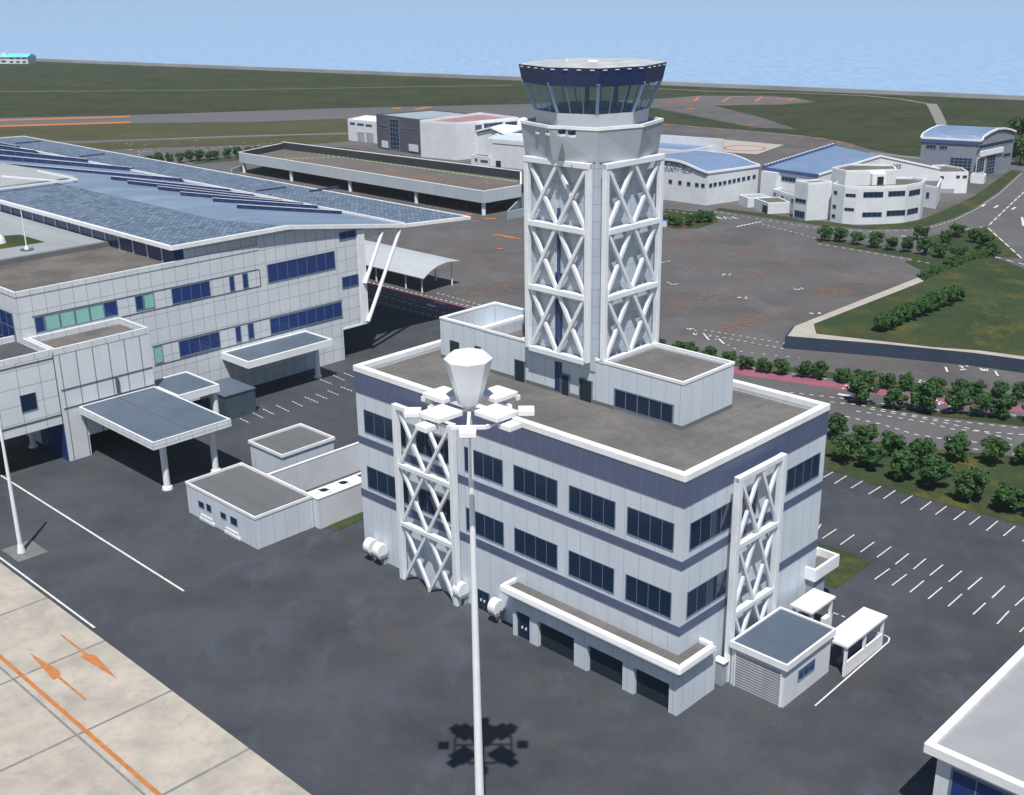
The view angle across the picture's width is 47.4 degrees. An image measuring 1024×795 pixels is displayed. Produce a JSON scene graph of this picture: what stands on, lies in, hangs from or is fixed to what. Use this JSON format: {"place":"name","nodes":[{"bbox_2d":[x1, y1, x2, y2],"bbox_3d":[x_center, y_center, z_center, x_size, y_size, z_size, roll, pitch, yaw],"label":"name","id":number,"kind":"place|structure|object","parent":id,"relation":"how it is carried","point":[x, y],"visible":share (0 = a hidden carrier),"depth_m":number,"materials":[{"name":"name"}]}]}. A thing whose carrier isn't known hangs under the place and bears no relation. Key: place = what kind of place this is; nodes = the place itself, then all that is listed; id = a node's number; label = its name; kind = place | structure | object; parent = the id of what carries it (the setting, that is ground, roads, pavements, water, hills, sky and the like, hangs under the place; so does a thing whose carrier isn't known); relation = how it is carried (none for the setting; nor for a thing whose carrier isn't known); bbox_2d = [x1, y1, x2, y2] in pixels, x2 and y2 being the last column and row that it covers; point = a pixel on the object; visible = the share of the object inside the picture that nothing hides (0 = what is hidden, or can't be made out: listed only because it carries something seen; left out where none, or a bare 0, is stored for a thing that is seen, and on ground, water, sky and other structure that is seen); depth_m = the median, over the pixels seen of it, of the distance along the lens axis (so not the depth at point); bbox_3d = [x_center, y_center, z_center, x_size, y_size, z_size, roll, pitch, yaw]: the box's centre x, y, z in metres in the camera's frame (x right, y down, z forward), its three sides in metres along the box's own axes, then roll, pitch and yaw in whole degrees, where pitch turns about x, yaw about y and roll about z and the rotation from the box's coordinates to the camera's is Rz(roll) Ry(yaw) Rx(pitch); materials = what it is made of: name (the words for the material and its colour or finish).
{"place":"outdoors","nodes":[
{"label":"outdoors","id":0,"kind":"place"},
{"bbox_2d":[0,563,310,794],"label":"concrete apron","id":1,"kind":"object","parent":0,"point":[161,738],"depth_m":89.75,"materials":[{"name":"concrete"}]},
{"bbox_2d":[0,97,907,794],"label":"orange markings","id":2,"kind":"object","parent":1,"relation":"on","point":[54,673],"visible":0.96,"depth_m":101.72,"materials":[{"name":"paint"}]},
{"bbox_2d":[248,423,334,473],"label":"square plant house","id":3,"kind":"structure","parent":0,"point":[284,448],"depth_m":135.05,"materials":[{"name":"grey concrete"}]},
{"bbox_2d":[329,512,362,529],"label":"grass patch","id":4,"kind":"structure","parent":0,"point":[345,523],"depth_m":123.28,"materials":[{"name":"green plant"}]},
{"bbox_2d":[0,303,1023,794],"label":"forecourt asphalt","id":5,"kind":"structure","parent":0,"point":[322,661],"depth_m":100.27,"materials":[{"name":"asphalt"}]},
{"bbox_2d":[0,423,47,562],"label":"light pole","id":6,"kind":"object","parent":5,"relation":"on","point":[20,551],"visible":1,"depth_m":116.82,"materials":[{"name":"white metal"}]},
{"bbox_2d":[79,386,231,490],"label":"entrance portico","id":7,"kind":"structure","parent":5,"relation":"on","point":[153,418],"depth_m":135.10,"materials":[{"name":"metal"}]},
{"bbox_2d":[154,371,219,413],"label":"canopy","id":8,"kind":"object","parent":5,"relation":"on","point":[186,385],"visible":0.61,"depth_m":147.79,"materials":[{"name":"metal"}]},
{"bbox_2d":[200,377,256,419],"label":"slate store","id":9,"kind":"structure","parent":5,"relation":"on","point":[236,399],"depth_m":153.50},
{"bbox_2d":[0,136,470,460],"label":"terminal building","id":10,"kind":"structure","parent":5,"relation":"on","point":[130,273],"depth_m":161.26,"materials":[{"name":"tile"}]},
{"bbox_2d":[0,309,16,341],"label":"window","id":11,"kind":"structure","parent":10,"relation":"in","point":[7,328],"depth_m":141.28,"materials":[{"name":"blue glass"}]},
{"bbox_2d":[0,235,42,248],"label":"planted patch","id":12,"kind":"object","parent":10,"relation":"on","point":[14,240],"visible":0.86,"depth_m":164.24,"materials":[{"name":"green plant"}]},
{"bbox_2d":[44,312,60,330],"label":"window","id":13,"kind":"structure","parent":10,"relation":"in","point":[52,321],"depth_m":141.65,"materials":[{"name":"teal glass"}]},
{"bbox_2d":[59,309,75,327],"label":"window","id":14,"kind":"structure","parent":10,"relation":"in","point":[67,318],"depth_m":142.93,"materials":[{"name":"teal glass"}]},
{"bbox_2d":[74,306,90,324],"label":"window","id":15,"kind":"structure","parent":10,"relation":"in","point":[82,314],"depth_m":144.26,"materials":[{"name":"teal glass"}]},
{"bbox_2d":[89,303,104,320],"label":"window","id":16,"kind":"structure","parent":10,"relation":"in","point":[97,312],"depth_m":145.54,"materials":[{"name":"teal glass"}]},
{"bbox_2d":[171,280,210,304],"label":"window","id":17,"kind":"structure","parent":10,"relation":"in","point":[195,291],"depth_m":154.51,"materials":[{"name":"blue glass"}]},
{"bbox_2d":[178,331,220,356],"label":"window","id":18,"kind":"structure","parent":10,"relation":"in","point":[194,345],"depth_m":157.27,"materials":[{"name":"blue glass"}]},
{"bbox_2d":[267,251,335,283],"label":"window","id":19,"kind":"structure","parent":10,"relation":"in","point":[298,267],"depth_m":166.43,"materials":[{"name":"blue glass"}]},
{"bbox_2d":[269,301,342,334],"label":"window","id":20,"kind":"structure","parent":10,"relation":"in","point":[299,319],"depth_m":169.11,"materials":[{"name":"blue glass"}]},
{"bbox_2d":[185,462,313,548],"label":"plant shed","id":21,"kind":"structure","parent":5,"relation":"on","point":[251,506],"depth_m":121.34,"materials":[{"name":"grey concrete"}]},
{"bbox_2d":[221,331,332,377],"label":"side canopy","id":22,"kind":"object","parent":5,"relation":"on","point":[271,350],"visible":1,"depth_m":162.20,"materials":[{"name":"metal"}]},
{"bbox_2d":[268,442,362,528],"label":"screened plant yard","id":23,"kind":"structure","parent":5,"relation":"on","point":[336,501],"depth_m":128.24,"materials":[{"name":"white paint"}]},
{"bbox_2d":[404,348,534,794],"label":"floodlight mast","id":24,"kind":"object","parent":5,"relation":"on","point":[468,369],"visible":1,"depth_m":60.21,"materials":[{"name":"white metal"}]},
{"bbox_2d":[353,302,839,715],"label":"operations building","id":25,"kind":"structure","parent":5,"relation":"on","point":[647,520],"depth_m":97.17,"materials":[{"name":"paint"}]},
{"bbox_2d":[363,409,405,447],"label":"window","id":26,"kind":"structure","parent":25,"relation":"in","point":[377,425],"depth_m":109.80,"materials":[{"name":"blue glass"}]},
{"bbox_2d":[367,466,408,504],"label":"window","id":27,"kind":"structure","parent":25,"relation":"in","point":[379,481],"depth_m":111.75,"materials":[{"name":"blue glass"}]},
{"bbox_2d":[416,431,448,464],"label":"window","id":28,"kind":"structure","parent":25,"relation":"in","point":[424,445],"depth_m":105.36,"materials":[{"name":"blue glass"}]},
{"bbox_2d":[418,488,450,522],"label":"window","id":29,"kind":"structure","parent":25,"relation":"in","point":[426,502],"depth_m":107.34,"materials":[{"name":"blue glass"}]},
{"bbox_2d":[464,446,502,485],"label":"window","id":30,"kind":"structure","parent":25,"relation":"in","point":[488,467],"depth_m":100.49,"materials":[{"name":"blue glass"}]},
{"bbox_2d":[466,507,503,546],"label":"window","id":31,"kind":"structure","parent":25,"relation":"in","point":[487,527],"depth_m":102.42,"materials":[{"name":"blue glass"}]},
{"bbox_2d":[513,464,557,506],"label":"window","id":32,"kind":"structure","parent":25,"relation":"in","point":[530,483],"depth_m":96.66,"materials":[{"name":"blue glass"}]},
{"bbox_2d":[514,527,557,569],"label":"window","id":33,"kind":"structure","parent":25,"relation":"in","point":[543,551],"depth_m":98.62,"materials":[{"name":"blue glass"}]},
{"bbox_2d":[568,550,614,594],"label":"window","id":34,"kind":"structure","parent":25,"relation":"in","point":[590,571],"depth_m":94.61,"materials":[{"name":"blue glass"}]},
{"bbox_2d":[569,485,615,528],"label":"window","id":35,"kind":"structure","parent":25,"relation":"in","point":[591,506],"depth_m":92.60,"materials":[{"name":"blue glass"}]},
{"bbox_2d":[519,58,666,390],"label":"control tower","id":36,"kind":"structure","parent":25,"relation":"on","point":[593,192],"depth_m":98.67,"materials":[{"name":"concrete"}]},
{"bbox_2d":[625,574,671,618],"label":"window","id":37,"kind":"structure","parent":25,"relation":"in","point":[646,595],"depth_m":90.76,"materials":[{"name":"blue glass"}]},
{"bbox_2d":[626,506,674,551],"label":"window","id":38,"kind":"structure","parent":25,"relation":"in","point":[649,528],"depth_m":88.79,"materials":[{"name":"blue glass"}]},
{"bbox_2d":[686,568,726,618],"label":"window","id":39,"kind":"structure","parent":25,"relation":"in","point":[713,588],"depth_m":91.11,"materials":[{"name":"blue glass"}]},
{"bbox_2d":[689,501,731,551],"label":"window","id":40,"kind":"structure","parent":25,"relation":"in","point":[714,523],"depth_m":89.18,"materials":[{"name":"blue glass"}]},
{"bbox_2d":[785,452,820,494],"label":"window","id":41,"kind":"structure","parent":25,"relation":"in","point":[798,475],"depth_m":98.16,"materials":[{"name":"blue glass"}]},
{"bbox_2d":[715,655,728,685],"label":"utility cabinet","id":42,"kind":"object","parent":5,"relation":"on","point":[720,670],"visible":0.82,"depth_m":93.93,"materials":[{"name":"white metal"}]},
{"bbox_2d":[730,606,836,707],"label":"garage shed","id":43,"kind":"structure","parent":5,"relation":"on","point":[780,656],"depth_m":92.80,"materials":[{"name":"white metal"}]},
{"bbox_2d":[790,588,835,625],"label":"entrance canopy","id":44,"kind":"object","parent":5,"relation":"on","point":[812,602],"visible":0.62,"depth_m":100.94,"materials":[{"name":"white paint"}]},
{"bbox_2d":[831,607,887,676],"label":"shelter","id":45,"kind":"object","parent":5,"relation":"on","point":[861,624],"visible":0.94,"depth_m":96.94,"materials":[{"name":"white paint"}]},
{"bbox_2d":[0,0,1023,95],"bbox_3d":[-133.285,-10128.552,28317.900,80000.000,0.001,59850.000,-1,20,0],"label":"sea","id":46,"kind":"structure","parent":0,"point":[964,46],"depth_m":1190.53,"materials":[{"name":"liquid"}]},
{"bbox_2d":[0,62,1023,162],"bbox_3d":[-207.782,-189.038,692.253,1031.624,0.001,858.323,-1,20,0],"label":"grass","id":47,"kind":"structure","parent":0,"point":[898,126],"depth_m":560.72,"materials":[{"name":"plant"}]},
{"bbox_2d":[0,85,1023,164],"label":"footpaths","id":48,"kind":"structure","parent":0,"point":[484,85],"depth_m":434.24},
{"bbox_2d":[3,61,1023,433],"bbox_3d":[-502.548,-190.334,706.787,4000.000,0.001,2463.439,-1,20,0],"label":"ground","id":49,"kind":"structure","parent":0,"point":[765,295],"depth_m":233.45,"materials":[{"name":"asphalt"}]},
{"bbox_2d":[0,52,36,63],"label":"seaside house","id":50,"kind":"structure","parent":49,"relation":"on","point":[6,58],"depth_m":840.91,"materials":[{"name":"white concrete"}]},
{"bbox_2d":[0,119,347,141],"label":"grass strip","id":51,"kind":"object","parent":49,"relation":"on","point":[94,132],"depth_m":452.58,"materials":[{"name":"plant"}]},
{"bbox_2d":[72,134,349,149],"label":"grass strip","id":52,"kind":"object","parent":49,"relation":"on","point":[312,139],"depth_m":416.47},
{"bbox_2d":[348,115,376,142],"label":"shutter workshop","id":53,"kind":"structure","parent":49,"relation":"on","point":[362,128],"depth_m":411.83,"materials":[{"name":"white paint"}]},
{"bbox_2d":[231,142,523,219],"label":"parking deck","id":54,"kind":"structure","parent":49,"relation":"on","point":[483,185],"depth_m":317.73,"materials":[{"name":"white paint"}]},
{"bbox_2d":[0,96,812,124],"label":"taxiway","id":55,"kind":"structure","parent":49,"relation":"on","point":[524,110],"depth_m":503.88,"materials":[{"name":"asphalt"}]},
{"bbox_2d":[365,240,458,292],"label":"arched canopy","id":56,"kind":"object","parent":49,"relation":"on","point":[416,264],"visible":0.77,"depth_m":218.20,"materials":[{"name":"metal"}]},
{"bbox_2d":[376,110,469,154],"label":"charcoal office","id":57,"kind":"structure","parent":49,"relation":"on","point":[398,131],"depth_m":388.32,"materials":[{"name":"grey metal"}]},
{"bbox_2d":[389,118,399,150],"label":"window","id":58,"kind":"structure","parent":57,"relation":"in","point":[393,123],"depth_m":388.53,"materials":[{"name":"blue glass"}]},
{"bbox_2d":[420,112,518,159],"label":"red roof hall","id":59,"kind":"structure","parent":49,"relation":"on","point":[455,137],"depth_m":370.28,"materials":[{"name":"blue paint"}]},
{"bbox_2d":[476,117,527,153],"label":"white gable store","id":60,"kind":"structure","parent":49,"relation":"on","point":[485,134],"depth_m":369.14,"materials":[{"name":"paint"}]},
{"bbox_2d":[488,133,524,168],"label":"long window workshop","id":61,"kind":"structure","parent":49,"relation":"on","point":[506,151],"depth_m":351.56,"materials":[{"name":"white paint"}]},
{"bbox_2d":[0,142,1023,705],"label":"white markings","id":62,"kind":"object","parent":49,"relation":"on","point":[694,334],"visible":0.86,"depth_m":126.35,"materials":[{"name":"paint"}]},
{"bbox_2d":[36,58,1023,99],"bbox_3d":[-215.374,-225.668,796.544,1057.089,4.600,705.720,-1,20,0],"label":"sea wall","id":63,"kind":"structure","parent":49,"relation":"on","point":[944,94],"depth_m":616.02,"materials":[{"name":"concrete"}]},
{"bbox_2d":[658,135,723,153],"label":"blue roof hall","id":64,"kind":"structure","parent":49,"relation":"on","point":[669,144],"depth_m":338.34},
{"bbox_2d":[663,150,759,204],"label":"wave roof hangar","id":65,"kind":"structure","parent":49,"relation":"on","point":[702,177],"depth_m":294.12,"materials":[{"name":"white paint"}]},
{"bbox_2d":[739,194,768,207],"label":"pale blue roof hut","id":66,"kind":"object","parent":49,"relation":"on","point":[746,200],"visible":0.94,"depth_m":288.85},
{"bbox_2d":[754,197,789,213],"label":"brown roof hut","id":67,"kind":"object","parent":49,"relation":"on","point":[771,205],"visible":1,"depth_m":279.91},
{"bbox_2d":[760,143,939,196],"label":"blue roof hangar","id":68,"kind":"structure","parent":49,"relation":"on","point":[815,163],"depth_m":291.48,"materials":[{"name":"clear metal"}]},
{"bbox_2d":[773,164,941,223],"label":"rounded office","id":69,"kind":"structure","parent":49,"relation":"on","point":[865,194],"depth_m":267.52,"materials":[{"name":"white paint"}]},
{"bbox_2d":[715,170,1020,228],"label":"grass verge curve","id":70,"kind":"object","parent":49,"relation":"on","point":[992,189],"depth_m":277.53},
{"bbox_2d":[817,238,919,257],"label":"grass strip","id":71,"kind":"object","parent":49,"relation":"on","point":[875,249],"depth_m":243.53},
{"bbox_2d":[734,360,1023,401],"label":"grass verge lane","id":72,"kind":"object","parent":49,"relation":"on","point":[947,391],"depth_m":162.79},
{"bbox_2d":[784,285,1023,372],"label":"retaining wall","id":73,"kind":"structure","parent":49,"relation":"on","point":[923,354],"depth_m":172.96,"materials":[{"name":"concrete"}]},
{"bbox_2d":[788,278,1023,358],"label":"retained footpath","id":74,"kind":"structure","parent":49,"relation":"on","point":[806,329],"depth_m":180.81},
{"bbox_2d":[825,434,1023,524],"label":"grass strip","id":75,"kind":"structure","parent":49,"relation":"on","point":[1006,469],"depth_m":132.09,"materials":[{"name":"plant"}]},
{"bbox_2d":[828,412,848,435],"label":"tree","id":76,"kind":"object","parent":75,"relation":"on","point":[838,420],"visible":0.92,"depth_m":142.85,"materials":[{"name":"green plant"}]},
{"bbox_2d":[830,432,861,460],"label":"tree","id":77,"kind":"object","parent":75,"relation":"on","point":[846,442],"visible":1,"depth_m":135.94,"materials":[{"name":"green plant"}]},
{"bbox_2d":[850,423,878,445],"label":"tree","id":78,"kind":"object","parent":75,"relation":"on","point":[863,434],"visible":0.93,"depth_m":139.72,"materials":[{"name":"green plant"}]},
{"bbox_2d":[856,443,888,469],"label":"tree","id":79,"kind":"object","parent":75,"relation":"on","point":[871,454],"visible":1,"depth_m":133.72,"materials":[{"name":"green plant"}]},
{"bbox_2d":[880,429,906,451],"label":"tree","id":80,"kind":"object","parent":75,"relation":"on","point":[898,442],"visible":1,"depth_m":136.77,"materials":[{"name":"green plant"}]},
{"bbox_2d":[890,448,918,479],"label":"tree","id":81,"kind":"object","parent":75,"relation":"on","point":[902,461],"visible":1,"depth_m":130.43,"materials":[{"name":"green plant"}]},
{"bbox_2d":[909,437,936,464],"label":"tree","id":82,"kind":"object","parent":75,"relation":"on","point":[923,448],"visible":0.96,"depth_m":134.30,"materials":[{"name":"green plant"}]},
{"bbox_2d":[918,454,954,487],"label":"tree","id":83,"kind":"object","parent":75,"relation":"on","point":[931,470],"visible":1,"depth_m":128.28,"materials":[{"name":"green plant"}]},
{"bbox_2d":[943,431,971,460],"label":"tree","id":84,"kind":"object","parent":75,"relation":"on","point":[957,444],"visible":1,"depth_m":135.75,"materials":[{"name":"green plant"}]},
{"bbox_2d":[952,466,990,499],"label":"tree","id":85,"kind":"object","parent":75,"relation":"on","point":[967,484],"visible":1,"depth_m":125.19,"materials":[{"name":"green plant"}]},
{"bbox_2d":[980,435,1011,463],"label":"tree","id":86,"kind":"object","parent":75,"relation":"on","point":[994,445],"visible":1,"depth_m":134.75,"materials":[{"name":"green plant"}]},
{"bbox_2d":[991,482,1023,510],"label":"tree","id":87,"kind":"object","parent":75,"relation":"on","point":[1011,496],"visible":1,"depth_m":122.47,"materials":[{"name":"green plant"}]},
{"bbox_2d":[932,165,968,192],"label":"white side office","id":88,"kind":"structure","parent":49,"relation":"on","point":[954,179],"depth_m":301.81,"materials":[{"name":"paint"}]},
{"bbox_2d":[919,125,1016,177],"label":"grey arched hangar","id":89,"kind":"structure","parent":49,"relation":"on","point":[976,149],"depth_m":325.59,"materials":[{"name":"metal"}]},
{"bbox_2d":[949,157,972,173],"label":"hangar door","id":90,"kind":"structure","parent":89,"relation":"in","point":[964,162],"depth_m":324.15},
{"bbox_2d":[663,208,717,227],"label":"grass by hangar","id":91,"kind":"structure","parent":0,"point":[699,223],"depth_m":272.51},
{"bbox_2d":[367,281,1023,455],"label":"service road","id":92,"kind":"structure","parent":0,"point":[924,429],"depth_m":152.15,"materials":[{"name":"asphalt"}]},
{"bbox_2d":[367,283,1023,412],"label":"pink lane","id":93,"kind":"structure","parent":92,"relation":"on","point":[787,378],"depth_m":166.29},
{"bbox_2d":[842,400,1023,426],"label":"grass median","id":94,"kind":"object","parent":92,"relation":"on","point":[1015,421],"depth_m":150.46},
{"bbox_2d":[846,374,879,402],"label":"tree","id":95,"kind":"object","parent":94,"relation":"on","point":[862,390],"visible":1,"depth_m":154.18,"materials":[{"name":"green plant"}]},
{"bbox_2d":[883,386,908,408],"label":"tree","id":96,"kind":"object","parent":94,"relation":"on","point":[894,395],"visible":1,"depth_m":152.37,"materials":[{"name":"green plant"}]},
{"bbox_2d":[909,379,943,412],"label":"tree","id":97,"kind":"object","parent":94,"relation":"on","point":[927,393],"visible":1,"depth_m":150.56,"materials":[{"name":"green plant"}]},
{"bbox_2d":[944,388,973,412],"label":"tree","id":98,"kind":"object","parent":94,"relation":"on","point":[959,399],"visible":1,"depth_m":150.10,"materials":[{"name":"green plant"}]},
{"bbox_2d":[969,392,1001,417],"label":"tree","id":99,"kind":"object","parent":94,"relation":"on","point":[984,400],"visible":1,"depth_m":149.11,"materials":[{"name":"green plant"}]},
{"bbox_2d":[994,394,1018,418],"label":"tree","id":100,"kind":"object","parent":94,"relation":"on","point":[1006,403],"visible":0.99,"depth_m":148.23,"materials":[{"name":"green plant"}]},
{"bbox_2d":[724,140,781,153],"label":"helipad slab","id":101,"kind":"structure","parent":0,"point":[743,146],"depth_m":388.37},
{"bbox_2d":[818,543,872,588],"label":"lawn by tower","id":102,"kind":"structure","parent":0,"point":[849,567],"depth_m":112.56,"materials":[{"name":"green plant"}]},
{"bbox_2d":[717,172,1023,260],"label":"curved road","id":103,"kind":"structure","parent":0,"point":[1006,227],"depth_m":266.11,"materials":[{"name":"asphalt"}]},
{"bbox_2d":[814,257,1023,355],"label":"retained lawn","id":104,"kind":"structure","parent":0,"point":[986,313],"depth_m":187.40,"materials":[{"name":"green plant"}]},
{"bbox_2d":[926,104,946,124],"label":"coast path","id":105,"kind":"structure","parent":0,"point":[937,114],"depth_m":469.58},
{"bbox_2d":[905,227,1022,270],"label":"grass island","id":106,"kind":"structure","parent":0,"point":[930,257],"depth_m":239.47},
{"bbox_2d":[923,645,1023,794],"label":"corner building","id":107,"kind":"structure","parent":0,"point":[974,744],"depth_m":77.32,"materials":[{"name":"white concrete"}]},
{"bbox_2d":[948,767,1012,794],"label":"window","id":108,"kind":"structure","parent":107,"relation":"in","point":[960,783],"depth_m":75.84,"materials":[{"name":"blue glass"}]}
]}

